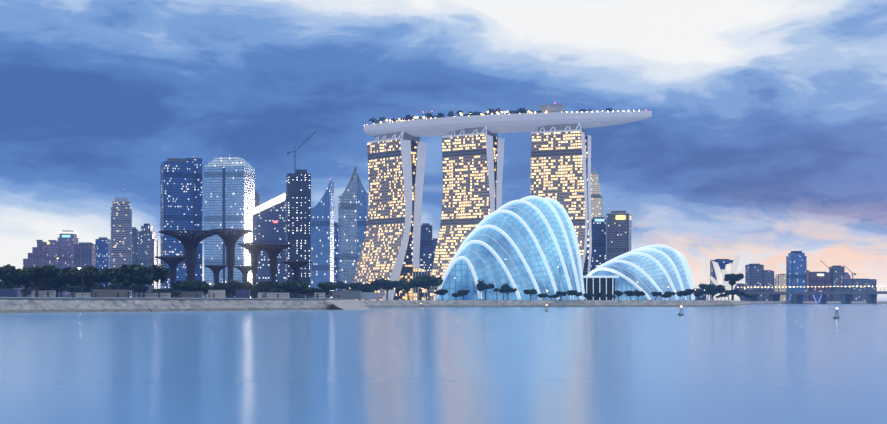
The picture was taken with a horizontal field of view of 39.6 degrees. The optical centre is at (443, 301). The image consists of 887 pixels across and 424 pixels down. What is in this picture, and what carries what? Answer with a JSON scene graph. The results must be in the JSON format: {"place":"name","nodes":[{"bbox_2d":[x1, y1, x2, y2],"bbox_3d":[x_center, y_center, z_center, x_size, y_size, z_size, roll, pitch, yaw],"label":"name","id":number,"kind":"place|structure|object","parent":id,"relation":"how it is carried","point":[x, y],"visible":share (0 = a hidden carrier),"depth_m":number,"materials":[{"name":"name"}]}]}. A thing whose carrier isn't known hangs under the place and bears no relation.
{"place":"outdoors","nodes":[
{"label":"outdoors","id":0,"kind":"place"},
{"bbox_2d":[23,240,45,296],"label":"building","id":1,"kind":"structure","parent":0,"point":[37,256],"depth_m":2886.16,"materials":[{"name":"purple stone"}]},
{"bbox_2d":[46,240,59,296],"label":"tower","id":2,"kind":"structure","parent":0,"point":[52,250],"depth_m":2938.68,"materials":[{"name":"stone"}]},
{"bbox_2d":[58,230,77,296],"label":"tower","id":3,"kind":"structure","parent":0,"point":[67,239],"depth_m":2985.31,"materials":[{"name":"stone"}]},
{"bbox_2d":[74,242,94,296],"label":"building","id":4,"kind":"structure","parent":0,"point":[84,254],"depth_m":2840.85,"materials":[{"name":"purple stone"}]},
{"bbox_2d":[95,237,110,286],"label":"tower","id":5,"kind":"structure","parent":0,"point":[104,260],"depth_m":2688.07,"materials":[{"name":"blue glass"}]},
{"bbox_2d":[111,192,131,296],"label":"tower","id":6,"kind":"structure","parent":0,"point":[121,232],"depth_m":2494.97,"materials":[{"name":"grey"}]},
{"bbox_2d":[132,227,137,296],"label":"tower","id":7,"kind":"structure","parent":0,"point":[134,233],"depth_m":2589.57,"materials":[{"name":"grey glass"}]},
{"bbox_2d":[136,224,157,291],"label":"tower","id":8,"kind":"structure","parent":0,"point":[146,247],"depth_m":2294.44,"materials":[{"name":"grey"}]},
{"bbox_2d":[161,156,201,289],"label":"tower","id":9,"kind":"structure","parent":0,"point":[181,194],"depth_m":2052.43,"materials":[{"name":"blue glass"}]},
{"bbox_2d":[204,155,254,297],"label":"tower","id":10,"kind":"structure","parent":0,"point":[229,192],"depth_m":2003.23,"materials":[{"name":"blue glass"}]},
{"bbox_2d":[255,191,259,206],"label":"tower","id":11,"kind":"structure","parent":0,"point":[257,199],"depth_m":2294.51,"materials":[{"name":"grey glass"}]},
{"bbox_2d":[253,190,287,297],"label":"tower","id":12,"kind":"structure","parent":0,"point":[270,221],"depth_m":1895.78,"materials":[{"name":"blue glass"}]},
{"bbox_2d":[286,131,316,297],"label":"tower","id":13,"kind":"structure","parent":0,"point":[298,185],"depth_m":1950.01,"materials":[{"name":"grey"}]},
{"bbox_2d":[311,182,333,297],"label":"tower","id":14,"kind":"structure","parent":0,"point":[322,240],"depth_m":1801.38,"materials":[{"name":"blue glass"}]},
{"bbox_2d":[334,222,337,290],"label":"tower","id":15,"kind":"structure","parent":0,"point":[335,251],"depth_m":1997.35,"materials":[{"name":"blue glass"}]},
{"bbox_2d":[338,167,356,299],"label":"tower","id":16,"kind":"structure","parent":0,"point":[347,232],"depth_m":1752.55,"materials":[{"name":"blue glass"}]},
{"bbox_2d":[357,173,368,262],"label":"tower","id":17,"kind":"structure","parent":0,"point":[362,206],"depth_m":1801.29,"materials":[{"name":"blue glass"}]},
{"bbox_2d":[420,223,431,271],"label":"tower","id":18,"kind":"structure","parent":0,"point":[426,247],"depth_m":1899.74,"materials":[{"name":"blue glass"}]},
{"bbox_2d":[432,238,437,268],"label":"tower","id":19,"kind":"structure","parent":0,"point":[434,241],"depth_m":1949.94,"materials":[{"name":"blue glass"}]},
{"bbox_2d":[0,303,886,423],"bbox_3d":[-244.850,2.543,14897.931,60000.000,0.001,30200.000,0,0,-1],"label":"water","id":20,"kind":"structure","parent":0,"point":[782,364],"depth_m":48.46,"materials":[{"name":"blue liquid"}]},
{"bbox_2d":[736,286,886,303],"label":"bridge","id":21,"kind":"structure","parent":20,"relation":"in","point":[846,297],"depth_m":1526.25,"materials":[{"name":"grey concrete"}]},
{"bbox_2d":[0,298,886,312],"bbox_3d":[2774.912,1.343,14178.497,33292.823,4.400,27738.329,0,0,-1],"label":"embankment","id":22,"kind":"structure","parent":0,"point":[21,305],"depth_m":376.60,"materials":[{"name":"stone"}]},
{"bbox_2d":[0,264,21,288],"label":"tree","id":23,"kind":"object","parent":22,"relation":"on","point":[9,272],"visible":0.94,"depth_m":375.01,"materials":[{"name":"green plant"}]},
{"bbox_2d":[0,281,22,288],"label":"tree","id":24,"kind":"object","parent":22,"relation":"on","point":[11,285],"visible":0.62,"depth_m":537.85,"materials":[{"name":"green plant"}]},
{"bbox_2d":[10,267,34,296],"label":"tree","id":25,"kind":"object","parent":22,"relation":"on","point":[22,282],"visible":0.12,"depth_m":395.65,"materials":[{"name":"green plant"}]},
{"bbox_2d":[20,288,33,296],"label":"tree","id":26,"kind":"object","parent":22,"relation":"on","point":[28,290],"visible":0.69,"depth_m":535.75,"materials":[{"name":"green plant"}]},
{"bbox_2d":[20,265,57,296],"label":"tree","id":27,"kind":"object","parent":22,"relation":"on","point":[39,274],"visible":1,"depth_m":353.81,"materials":[{"name":"green plant"}]},
{"bbox_2d":[23,281,58,289],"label":"tree","id":28,"kind":"object","parent":22,"relation":"on","point":[34,284],"visible":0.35,"depth_m":413.69,"materials":[{"name":"green plant"}]},
{"bbox_2d":[31,264,87,296],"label":"tree","id":29,"kind":"object","parent":22,"relation":"on","point":[61,279],"visible":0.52,"depth_m":397.43,"materials":[{"name":"green plant"}]},
{"bbox_2d":[52,284,69,296],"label":"tree","id":30,"kind":"object","parent":22,"relation":"on","point":[60,289],"visible":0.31,"depth_m":538.06,"materials":[{"name":"green plant"}]},
{"bbox_2d":[65,284,83,296],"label":"tree","id":31,"kind":"object","parent":22,"relation":"on","point":[76,288],"visible":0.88,"depth_m":478.76,"materials":[{"name":"green plant"}]},
{"bbox_2d":[66,266,97,291],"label":"tree","id":32,"kind":"object","parent":22,"relation":"on","point":[73,273],"visible":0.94,"depth_m":378.48,"materials":[{"name":"green plant"}]},
{"bbox_2d":[80,282,104,296],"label":"tree","id":33,"kind":"object","parent":22,"relation":"on","point":[93,286],"visible":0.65,"depth_m":493.27,"materials":[{"name":"green plant"}]},
{"bbox_2d":[86,270,105,291],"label":"tree","id":34,"kind":"object","parent":22,"relation":"on","point":[90,280],"visible":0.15,"depth_m":403.68,"materials":[{"name":"green plant"}]},
{"bbox_2d":[92,267,110,288],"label":"tree","id":35,"kind":"object","parent":22,"relation":"on","point":[99,277],"visible":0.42,"depth_m":398.99,"materials":[{"name":"green plant"}]},
{"bbox_2d":[107,283,121,288],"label":"tree","id":36,"kind":"object","parent":22,"relation":"on","point":[114,286],"visible":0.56,"depth_m":582.71,"materials":[{"name":"green plant"}]},
{"bbox_2d":[106,267,139,296],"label":"tree","id":37,"kind":"object","parent":22,"relation":"on","point":[115,277],"visible":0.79,"depth_m":369.20,"materials":[{"name":"green plant"}]},
{"bbox_2d":[120,283,135,292],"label":"tree","id":38,"kind":"object","parent":22,"relation":"on","point":[130,288],"visible":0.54,"depth_m":582.17,"materials":[{"name":"green plant"}]},
{"bbox_2d":[106,262,170,291],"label":"tree","id":39,"kind":"object","parent":22,"relation":"on","point":[150,275],"visible":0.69,"depth_m":372.56,"materials":[{"name":"green plant"}]},
{"bbox_2d":[132,285,148,293],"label":"tree","id":40,"kind":"object","parent":22,"relation":"on","point":[145,288],"visible":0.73,"depth_m":481.46,"materials":[{"name":"green plant"}]},
{"bbox_2d":[157,288,171,291],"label":"tree","id":41,"kind":"object","parent":22,"relation":"on","point":[165,290],"visible":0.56,"depth_m":416.65,"materials":[{"name":"green plant"}]},
{"bbox_2d":[155,256,184,297],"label":"supertree","id":42,"kind":"object","parent":22,"relation":"on","point":[172,262],"visible":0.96,"depth_m":923.43,"materials":[{"name":"grey"}]},
{"bbox_2d":[0,292,341,298],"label":"seawall","id":43,"kind":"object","parent":22,"relation":"on","point":[139,297],"visible":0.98,"depth_m":331.56,"materials":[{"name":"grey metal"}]},
{"bbox_2d":[170,280,198,290],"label":"tree","id":44,"kind":"object","parent":22,"relation":"on","point":[185,285],"visible":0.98,"depth_m":401.32,"materials":[{"name":"green plant"}]},
{"bbox_2d":[0,289,378,309],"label":"site cabins","id":45,"kind":"object","parent":22,"relation":"on","point":[350,304],"visible":0.69,"depth_m":394.29,"materials":[{"name":"grey"}]},
{"bbox_2d":[159,230,222,281],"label":"supertree","id":46,"kind":"object","parent":22,"relation":"on","point":[191,242],"visible":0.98,"depth_m":833.41,"materials":[{"name":"brown"}]},
{"bbox_2d":[190,280,210,290],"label":"tree","id":47,"kind":"object","parent":22,"relation":"on","point":[203,285],"visible":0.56,"depth_m":405.18,"materials":[{"name":"green plant"}]},
{"bbox_2d":[204,265,227,282],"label":"supertree","id":48,"kind":"object","parent":22,"relation":"on","point":[216,269],"visible":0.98,"depth_m":984.40,"materials":[{"name":"grey"}]},
{"bbox_2d":[211,282,226,290],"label":"tree","id":49,"kind":"object","parent":22,"relation":"on","point":[218,286],"visible":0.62,"depth_m":430.08,"materials":[{"name":"green plant"}]},
{"bbox_2d":[210,229,251,297],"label":"supertree","id":50,"kind":"object","parent":22,"relation":"on","point":[229,238],"visible":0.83,"depth_m":874.78,"materials":[{"name":"brown"}]},
{"bbox_2d":[224,279,252,290],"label":"tree","id":51,"kind":"object","parent":22,"relation":"on","point":[233,285],"visible":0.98,"depth_m":427.94,"materials":[{"name":"green plant"}]},
{"bbox_2d":[233,266,250,281],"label":"supertree","id":52,"kind":"object","parent":22,"relation":"on","point":[244,270],"visible":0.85,"depth_m":994.74,"materials":[{"name":"brown"}]},
{"bbox_2d":[237,243,269,297],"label":"supertree","id":53,"kind":"object","parent":22,"relation":"on","point":[254,252],"visible":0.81,"depth_m":900.50,"materials":[{"name":"brown metal"}]},
{"bbox_2d":[250,289,260,297],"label":"tree","id":54,"kind":"object","parent":22,"relation":"on","point":[253,291],"visible":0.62,"depth_m":434.78,"materials":[{"name":"green plant"}]},
{"bbox_2d":[252,284,261,297],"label":"tree","id":55,"kind":"object","parent":22,"relation":"on","point":[255,287],"visible":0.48,"depth_m":463.27,"materials":[{"name":"green plant"}]},
{"bbox_2d":[257,280,280,291],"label":"tree","id":56,"kind":"object","parent":22,"relation":"on","point":[267,285],"visible":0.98,"depth_m":454.20,"materials":[{"name":"green plant"}]},
{"bbox_2d":[253,244,292,282],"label":"supertree","id":57,"kind":"object","parent":22,"relation":"on","point":[274,251],"visible":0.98,"depth_m":860.33,"materials":[{"name":"grey"}]},
{"bbox_2d":[276,280,308,297],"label":"tree","id":58,"kind":"object","parent":22,"relation":"on","point":[300,286],"visible":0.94,"depth_m":457.01,"materials":[{"name":"green plant"}]},
{"bbox_2d":[281,261,311,297],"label":"supertree","id":59,"kind":"object","parent":22,"relation":"on","point":[295,266],"visible":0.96,"depth_m":915.24,"materials":[{"name":"grey"}]},
{"bbox_2d":[299,287,316,297],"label":"tree","id":60,"kind":"object","parent":22,"relation":"on","point":[312,290],"visible":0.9,"depth_m":467.14,"materials":[{"name":"green plant"}]},
{"bbox_2d":[316,282,338,297],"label":"tree","id":61,"kind":"object","parent":22,"relation":"on","point":[328,286],"visible":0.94,"depth_m":447.79,"materials":[{"name":"green plant"}]},
{"bbox_2d":[333,281,347,290],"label":"tree","id":62,"kind":"object","parent":22,"relation":"on","point":[341,286],"visible":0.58,"depth_m":688.25,"materials":[{"name":"green plant"}]},
{"bbox_2d":[345,283,358,290],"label":"tree","id":63,"kind":"object","parent":22,"relation":"on","point":[352,285],"visible":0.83,"depth_m":639.50,"materials":[{"name":"green plant"}]},
{"bbox_2d":[355,282,363,299],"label":"tree","id":64,"kind":"object","parent":22,"relation":"on","point":[361,285],"visible":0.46,"depth_m":693.29,"materials":[{"name":"green plant"}]},
{"bbox_2d":[359,287,374,299],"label":"tree","id":65,"kind":"object","parent":22,"relation":"on","point":[366,289],"visible":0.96,"depth_m":479.15,"materials":[{"name":"green plant"}]},
{"bbox_2d":[368,278,384,299],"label":"tree","id":66,"kind":"object","parent":22,"relation":"on","point":[376,283],"visible":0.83,"depth_m":674.19,"materials":[{"name":"green plant"}]},
{"bbox_2d":[348,131,426,299],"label":"hotel tower","id":67,"kind":"structure","parent":22,"relation":"on","point":[390,248],"depth_m":1489.47,"materials":[{"name":"yellow glass"}]},
{"bbox_2d":[364,111,651,136],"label":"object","id":68,"kind":"structure","parent":67,"relation":"on","point":[504,123],"depth_m":1437.99,"materials":[{"name":"grey metal"}]},
{"bbox_2d":[364,103,645,125],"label":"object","id":69,"kind":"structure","parent":68,"relation":"on","point":[554,107],"depth_m":1447.69,"materials":[{"name":"plant"}]},
{"bbox_2d":[377,279,398,299],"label":"tree","id":70,"kind":"object","parent":22,"relation":"on","point":[392,284],"visible":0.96,"depth_m":673.69,"materials":[{"name":"green plant"}]},
{"bbox_2d":[389,285,405,299],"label":"tree","id":71,"kind":"object","parent":22,"relation":"on","point":[399,288],"visible":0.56,"depth_m":687.08,"materials":[{"name":"green plant"}]},
{"bbox_2d":[398,280,415,299],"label":"tree","id":72,"kind":"object","parent":22,"relation":"on","point":[407,285],"visible":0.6,"depth_m":688.43,"materials":[{"name":"green plant"}]},
{"bbox_2d":[399,265,431,299],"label":"low building","id":73,"kind":"structure","parent":22,"relation":"on","point":[409,273],"depth_m":1475.98,"materials":[{"name":"yellow glass"}]},
{"bbox_2d":[411,284,429,299],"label":"tree","id":74,"kind":"object","parent":22,"relation":"on","point":[421,287],"visible":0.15,"depth_m":683.53,"materials":[{"name":"green plant"}]},
{"bbox_2d":[412,274,442,299],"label":"tree","id":75,"kind":"object","parent":22,"relation":"on","point":[424,280],"visible":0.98,"depth_m":650.43,"materials":[{"name":"green plant"}]},
{"bbox_2d":[434,289,447,299],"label":"tree","id":76,"kind":"object","parent":22,"relation":"on","point":[442,292],"visible":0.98,"depth_m":650.16,"materials":[{"name":"green plant"}]},
{"bbox_2d":[457,290,469,299],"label":"tree","id":77,"kind":"object","parent":22,"relation":"on","point":[462,293],"visible":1,"depth_m":635.68,"materials":[{"name":"green plant"}]},
{"bbox_2d":[427,126,504,299],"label":"hotel tower","id":78,"kind":"structure","parent":22,"relation":"on","point":[472,162],"depth_m":1450.71,"materials":[{"name":"yellow glass"}]},
{"bbox_2d":[476,283,494,299],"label":"tree","id":79,"kind":"object","parent":22,"relation":"on","point":[481,287],"visible":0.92,"depth_m":635.38,"materials":[{"name":"green plant"}]},
{"bbox_2d":[499,285,516,299],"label":"tree","id":80,"kind":"object","parent":22,"relation":"on","point":[507,289],"visible":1,"depth_m":634.97,"materials":[{"name":"green plant"}]},
{"bbox_2d":[434,195,584,299],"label":"dome","id":81,"kind":"object","parent":22,"relation":"on","point":[533,241],"depth_m":687.12,"materials":[{"name":"blue glass"}]},
{"bbox_2d":[523,289,537,299],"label":"tree","id":82,"kind":"object","parent":22,"relation":"on","point":[531,292],"visible":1,"depth_m":639.55,"materials":[{"name":"green plant"}]},
{"bbox_2d":[537,293,548,299],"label":"tree","id":83,"kind":"object","parent":22,"relation":"on","point":[542,295],"visible":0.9,"depth_m":641.85,"materials":[{"name":"green plant"}]},
{"bbox_2d":[555,291,567,300],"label":"tree","id":84,"kind":"object","parent":22,"relation":"on","point":[560,293],"visible":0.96,"depth_m":637.76,"materials":[{"name":"green plant"}]},
{"bbox_2d":[567,290,577,299],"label":"tree","id":85,"kind":"object","parent":22,"relation":"on","point":[572,292],"visible":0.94,"depth_m":640.55,"materials":[{"name":"green plant"}]},
{"bbox_2d":[592,293,602,299],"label":"tree","id":86,"kind":"object","parent":22,"relation":"on","point":[597,295],"visible":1,"depth_m":685.91,"materials":[{"name":"green plant"}]},
{"bbox_2d":[613,290,623,299],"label":"tree","id":87,"kind":"object","parent":22,"relation":"on","point":[618,293],"visible":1,"depth_m":671.69,"materials":[{"name":"green plant"}]},
{"bbox_2d":[624,290,632,299],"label":"tree","id":88,"kind":"object","parent":22,"relation":"on","point":[628,293],"visible":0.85,"depth_m":678.39,"materials":[{"name":"green plant"}]},
{"bbox_2d":[631,290,645,299],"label":"tree","id":89,"kind":"object","parent":22,"relation":"on","point":[638,293],"visible":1,"depth_m":669.17,"materials":[{"name":"green plant"}]},
{"bbox_2d":[583,244,694,299],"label":"greenhouse dome","id":90,"kind":"structure","parent":22,"relation":"on","point":[649,269],"depth_m":817.28,"materials":[{"name":"blue glass"}]},
{"bbox_2d":[651,291,661,299],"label":"tree","id":91,"kind":"object","parent":22,"relation":"on","point":[654,293],"visible":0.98,"depth_m":687.72,"materials":[{"name":"green plant"}]},
{"bbox_2d":[676,291,691,299],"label":"tree","id":92,"kind":"object","parent":22,"relation":"on","point":[682,293],"visible":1,"depth_m":694.13,"materials":[{"name":"green plant"}]},
{"bbox_2d":[698,290,708,299],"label":"tree","id":93,"kind":"object","parent":22,"relation":"on","point":[703,292],"visible":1,"depth_m":693.41,"materials":[{"name":"green plant"}]},
{"bbox_2d":[699,283,725,299],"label":"tree","id":94,"kind":"object","parent":22,"relation":"on","point":[720,288],"visible":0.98,"depth_m":719.92,"materials":[{"name":"green plant"}]},
{"bbox_2d":[707,254,745,300],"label":"lotus-shaped museum","id":95,"kind":"structure","parent":22,"relation":"on","point":[729,269],"depth_m":1752.42,"materials":[{"name":"white concrete"}]},
{"bbox_2d":[724,273,743,299],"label":"tree","id":96,"kind":"object","parent":22,"relation":"on","point":[731,278],"visible":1,"depth_m":700.90,"materials":[{"name":"green plant"}]},
{"bbox_2d":[728,289,739,299],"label":"tree","id":97,"kind":"object","parent":22,"relation":"on","point":[733,292],"visible":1,"depth_m":699.41,"materials":[{"name":"green plant"}]},
{"bbox_2d":[820,260,834,300],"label":"crane","id":98,"kind":"object","parent":22,"relation":"on","point":[830,282],"visible":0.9,"depth_m":2413.49,"materials":[{"name":"grey metal"}]},
{"bbox_2d":[530,123,591,275],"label":"hotel tower","id":99,"kind":"structure","parent":0,"point":[561,164],"depth_m":1419.21,"materials":[{"name":"yellow glass"}]},
{"bbox_2d":[591,170,601,218],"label":"tower","id":100,"kind":"structure","parent":0,"point":[596,204],"depth_m":2154.79,"materials":[{"name":"grey"}]},
{"bbox_2d":[590,217,605,271],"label":"tower","id":101,"kind":"structure","parent":0,"point":[598,254],"depth_m":1954.26,"materials":[{"name":"blue"}]},
{"bbox_2d":[606,208,630,261],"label":"tower","id":102,"kind":"structure","parent":0,"point":[618,233],"depth_m":1910.08,"materials":[{"name":"blue glass"}]},
{"bbox_2d":[694,288,704,299],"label":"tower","id":103,"kind":"structure","parent":0,"point":[700,296],"depth_m":3010.71,"materials":[{"name":"blue"}]},
{"bbox_2d":[710,259,732,299],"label":"building","id":104,"kind":"structure","parent":0,"point":[722,263],"depth_m":2308.98,"materials":[{"name":"blue glass"}]},
{"bbox_2d":[734,283,744,300],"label":"building","id":105,"kind":"structure","parent":0,"point":[739,286],"depth_m":2711.13,"materials":[{"name":"grey glass"}]},
{"bbox_2d":[745,264,763,300],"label":"building","id":106,"kind":"structure","parent":0,"point":[754,276],"depth_m":2514.34,"materials":[{"name":"grey"}]},
{"bbox_2d":[764,270,773,300],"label":"building","id":107,"kind":"structure","parent":0,"point":[768,280],"depth_m":2611.66,"materials":[{"name":"grey"}]},
{"bbox_2d":[776,274,785,300],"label":"building","id":108,"kind":"structure","parent":0,"point":[780,282],"depth_m":2511.72,"materials":[{"name":"grey"}]},
{"bbox_2d":[786,251,806,300],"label":"tower","id":109,"kind":"structure","parent":0,"point":[796,269],"depth_m":2414.93,"materials":[{"name":"blue glass"}]},
{"bbox_2d":[807,272,829,300],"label":"building","id":110,"kind":"structure","parent":0,"point":[818,279],"depth_m":2512.94,"materials":[{"name":"blue stone"}]},
{"bbox_2d":[829,265,844,300],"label":"building","id":111,"kind":"structure","parent":0,"point":[838,277],"depth_m":2614.09,"materials":[{"name":"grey glass"}]},
{"bbox_2d":[845,279,876,300],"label":"building","id":112,"kind":"structure","parent":0,"point":[858,283],"depth_m":2715.44,"materials":[{"name":"blue"}]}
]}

